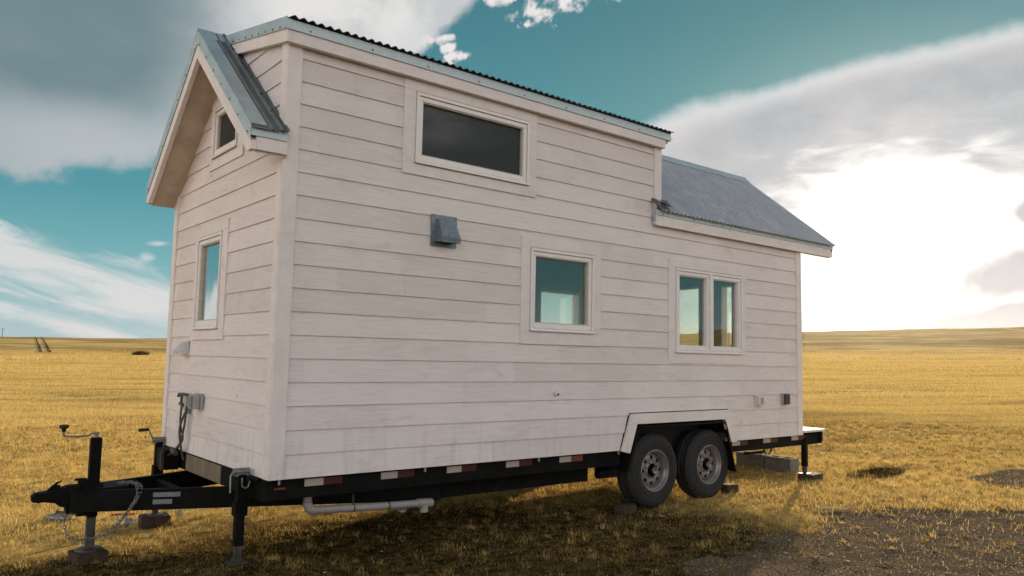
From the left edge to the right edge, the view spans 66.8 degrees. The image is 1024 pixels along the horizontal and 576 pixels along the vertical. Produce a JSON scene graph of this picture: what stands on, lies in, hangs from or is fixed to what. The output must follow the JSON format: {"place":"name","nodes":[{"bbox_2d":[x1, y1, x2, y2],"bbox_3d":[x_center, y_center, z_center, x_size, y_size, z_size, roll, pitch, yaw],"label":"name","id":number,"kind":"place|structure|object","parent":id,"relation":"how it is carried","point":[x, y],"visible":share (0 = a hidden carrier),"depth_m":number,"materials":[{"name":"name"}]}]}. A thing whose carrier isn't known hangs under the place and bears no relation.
{"place":"outdoors","nodes":[
{"label":"outdoors","id":0,"kind":"place"},
{"bbox_2d":[35,337,50,351],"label":"path","id":1,"kind":"structure","parent":0,"point":[40,350],"depth_m":299.45,"materials":[{"name":"brown soil"}]},
{"bbox_2d":[46,514,73,520],"bbox_3d":[-4.196,2.140,7.214,0.235,0.069,0.069,1,-5,-2],"label":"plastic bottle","id":2,"kind":"object","parent":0,"point":[54,517],"visible":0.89,"depth_m":7.19,"materials":[{"name":"plastic"}]},
{"bbox_2d":[52,510,73,514],"bbox_3d":[-4.237,2.146,7.401,0.250,0.057,0.120,2,-5,-5],"label":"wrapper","id":3,"kind":"object","parent":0,"point":[59,512],"visible":0.24,"depth_m":7.42,"materials":[{"name":"plastic"}]},
{"bbox_2d":[115,518,135,525],"bbox_3d":[-3.467,2.130,7.060,0.255,0.073,0.073,2,-5,-10],"label":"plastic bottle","id":4,"kind":"object","parent":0,"point":[127,521],"visible":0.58,"depth_m":7.03,"materials":[{"name":"white plastic"}]},
{"bbox_2d":[0,327,1023,575],"bbox_3d":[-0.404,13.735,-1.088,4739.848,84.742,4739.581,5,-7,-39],"label":"ground","id":5,"kind":"structure","parent":0,"point":[892,341],"depth_m":7.21,"materials":[{"name":"yellow plant"}]},
{"bbox_2d":[67,548,107,564],"bbox_3d":[-3.093,1.973,5.657,0.202,0.122,0.210,-4,-7,42],"label":"wood block","id":6,"kind":"object","parent":5,"relation":"on","point":[75,558],"depth_m":5.59,"materials":[{"name":"brown wood"}]},
{"bbox_2d":[108,513,134,516],"bbox_3d":[-3.719,2.160,7.397,0.220,0.034,0.070,2,-5,-5],"label":"wrapper","id":7,"kind":"object","parent":5,"relation":"on","point":[121,514],"visible":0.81,"depth_m":7.38,"materials":[{"name":"red plastic"}]},
{"bbox_2d":[131,350,149,354],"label":"brush pile","id":8,"kind":"object","parent":5,"relation":"on","point":[137,352],"visible":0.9,"depth_m":206.22,"materials":[{"name":"plant"}]},
{"bbox_2d":[138,512,170,529],"bbox_3d":[-3.252,2.122,7.055,0.240,0.120,0.202,5,-6,-33],"label":"wood block","id":9,"kind":"object","parent":5,"relation":"on","point":[146,521],"depth_m":6.98,"materials":[{"name":"brown wood"}]},
{"bbox_2d":[30,15,835,565],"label":"tiny house","id":10,"kind":"structure","parent":5,"relation":"on","point":[378,247],"depth_m":6.46,"materials":[{"name":"paint"}]},
{"bbox_2d":[190,218,229,339],"bbox_3d":[-2.507,-0.052,6.526,0.134,0.975,0.810,5,-7,-39],"label":"window","id":11,"kind":"structure","parent":10,"relation":"in","point":[212,240],"depth_m":6.53,"materials":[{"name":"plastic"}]},
{"bbox_2d":[209,101,244,171],"bbox_3d":[-2.324,-1.311,6.445,0.134,0.585,0.790,5,-7,-39],"label":"window","id":12,"kind":"structure","parent":10,"relation":"in","point":[227,146],"depth_m":6.54,"materials":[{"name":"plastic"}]},
{"bbox_2d":[401,77,536,197],"bbox_3d":[-0.340,-1.230,6.542,1.377,0.760,0.134,5,-7,-39],"label":"window","id":13,"kind":"structure","parent":10,"relation":"in","point":[449,135],"depth_m":6.49,"materials":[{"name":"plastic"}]},
{"bbox_2d":[538,288,580,324],"bbox_3d":[0.601,0.348,10.380,0.760,0.635,0.134,5,-7,-39],"label":"window","id":14,"kind":"structure","parent":10,"relation":"in","point":[576,298],"depth_m":10.55,"materials":[{"name":"plastic"}]},
{"bbox_2d":[519,235,600,345],"bbox_3d":[0.435,0.046,7.081,0.985,0.948,0.134,5,-7,-39],"label":"window","id":15,"kind":"structure","parent":10,"relation":"in","point":[532,248],"depth_m":7.03,"materials":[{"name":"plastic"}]},
{"bbox_2d":[680,285,730,346],"bbox_3d":[2.609,0.803,10.580,0.130,1.726,1.320,5,-7,-39],"label":"window frame","id":16,"kind":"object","parent":10,"relation":"in","point":[724,339],"depth_m":10.34,"materials":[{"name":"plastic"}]},
{"bbox_2d":[668,258,745,363],"bbox_3d":[2.108,0.278,8.429,1.346,1.085,0.134,5,-7,-39],"label":"window","id":17,"kind":"structure","parent":10,"relation":"in","point":[709,273],"depth_m":8.39,"materials":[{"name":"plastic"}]},
{"bbox_2d":[0,346,1023,575],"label":"dry grass","id":18,"kind":"structure","parent":5,"relation":"on","point":[94,427],"depth_m":10.64,"materials":[{"name":"yellow plant"}]},
{"bbox_2d":[614,502,635,514],"bbox_3d":[1.108,2.158,7.585,0.220,0.095,0.112,6,-7,-45],"label":"wheel chock","id":19,"kind":"object","parent":5,"relation":"on","point":[624,507],"visible":0.99,"depth_m":7.53,"materials":[{"name":"brown wood"}]},
{"bbox_2d":[721,483,738,493],"bbox_3d":[2.426,2.237,8.655,0.180,0.100,0.112,5,-6,-33],"label":"wheel chock","id":20,"kind":"object","parent":5,"relation":"on","point":[726,488],"visible":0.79,"depth_m":8.61,"materials":[{"name":"brown wood"}]},
{"bbox_2d":[736,451,769,468],"bbox_3d":[3.287,2.347,10.592,0.195,0.195,0.395,6,-7,-42],"label":"cinder block","id":21,"kind":"object","parent":5,"relation":"on","point":[752,460],"depth_m":10.51,"materials":[{"name":"concrete"}]},
{"bbox_2d":[764,455,798,472],"bbox_3d":[3.567,2.337,10.279,0.195,0.195,0.395,5,-6,-37],"label":"cinder block","id":22,"kind":"object","parent":5,"relation":"on","point":[779,463],"depth_m":10.19,"materials":[{"name":"concrete"}]},
{"bbox_2d":[798,471,823,481],"bbox_3d":[3.678,2.328,9.554,0.202,0.093,0.300,-4,-7,44],"label":"wood block","id":23,"kind":"object","parent":5,"relation":"on","point":[813,476],"depth_m":9.46,"materials":[{"name":"brown wood"}]},
{"bbox_2d":[803,418,843,426],"bbox_3d":[6.311,2.809,16.279,2.387,0.193,0.680,5,-7,-39],"label":"weed clump","id":24,"kind":"object","parent":5,"relation":"on","point":[814,422],"visible":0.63,"depth_m":16.37,"materials":[{"name":"yellow plant"}]},
{"bbox_2d":[817,507,847,509],"bbox_3d":[3.177,2.183,7.692,0.303,0.029,0.030,1,-5,1],"label":"stick","id":25,"kind":"object","parent":5,"relation":"on","point":[834,508],"visible":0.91,"depth_m":7.68,"materials":[{"name":"beige wood"}]},
{"bbox_2d":[832,430,874,440],"bbox_3d":[6.144,2.645,13.972,1.384,0.160,0.505,5,-7,-39],"label":"weed clump","id":26,"kind":"object","parent":5,"relation":"on","point":[849,437],"visible":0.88,"depth_m":13.92,"materials":[{"name":"yellow plant"}]},
{"bbox_2d":[846,464,906,478],"bbox_3d":[4.691,2.381,9.969,1.320,0.190,0.541,5,-7,-39],"label":"weed clump","id":27,"kind":"object","parent":5,"relation":"on","point":[885,470],"visible":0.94,"depth_m":9.88,"materials":[{"name":"plant"}]},
{"bbox_2d":[0,0,1023,337],"label":"sky","id":28,"kind":"structure","parent":0,"point":[893,130],"materials":[{"name":"blue"}]},
{"bbox_2d":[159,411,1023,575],"bbox_3d":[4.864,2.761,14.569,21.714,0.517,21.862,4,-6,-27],"label":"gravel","id":29,"kind":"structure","parent":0,"point":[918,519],"depth_m":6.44,"materials":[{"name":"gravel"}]}
]}

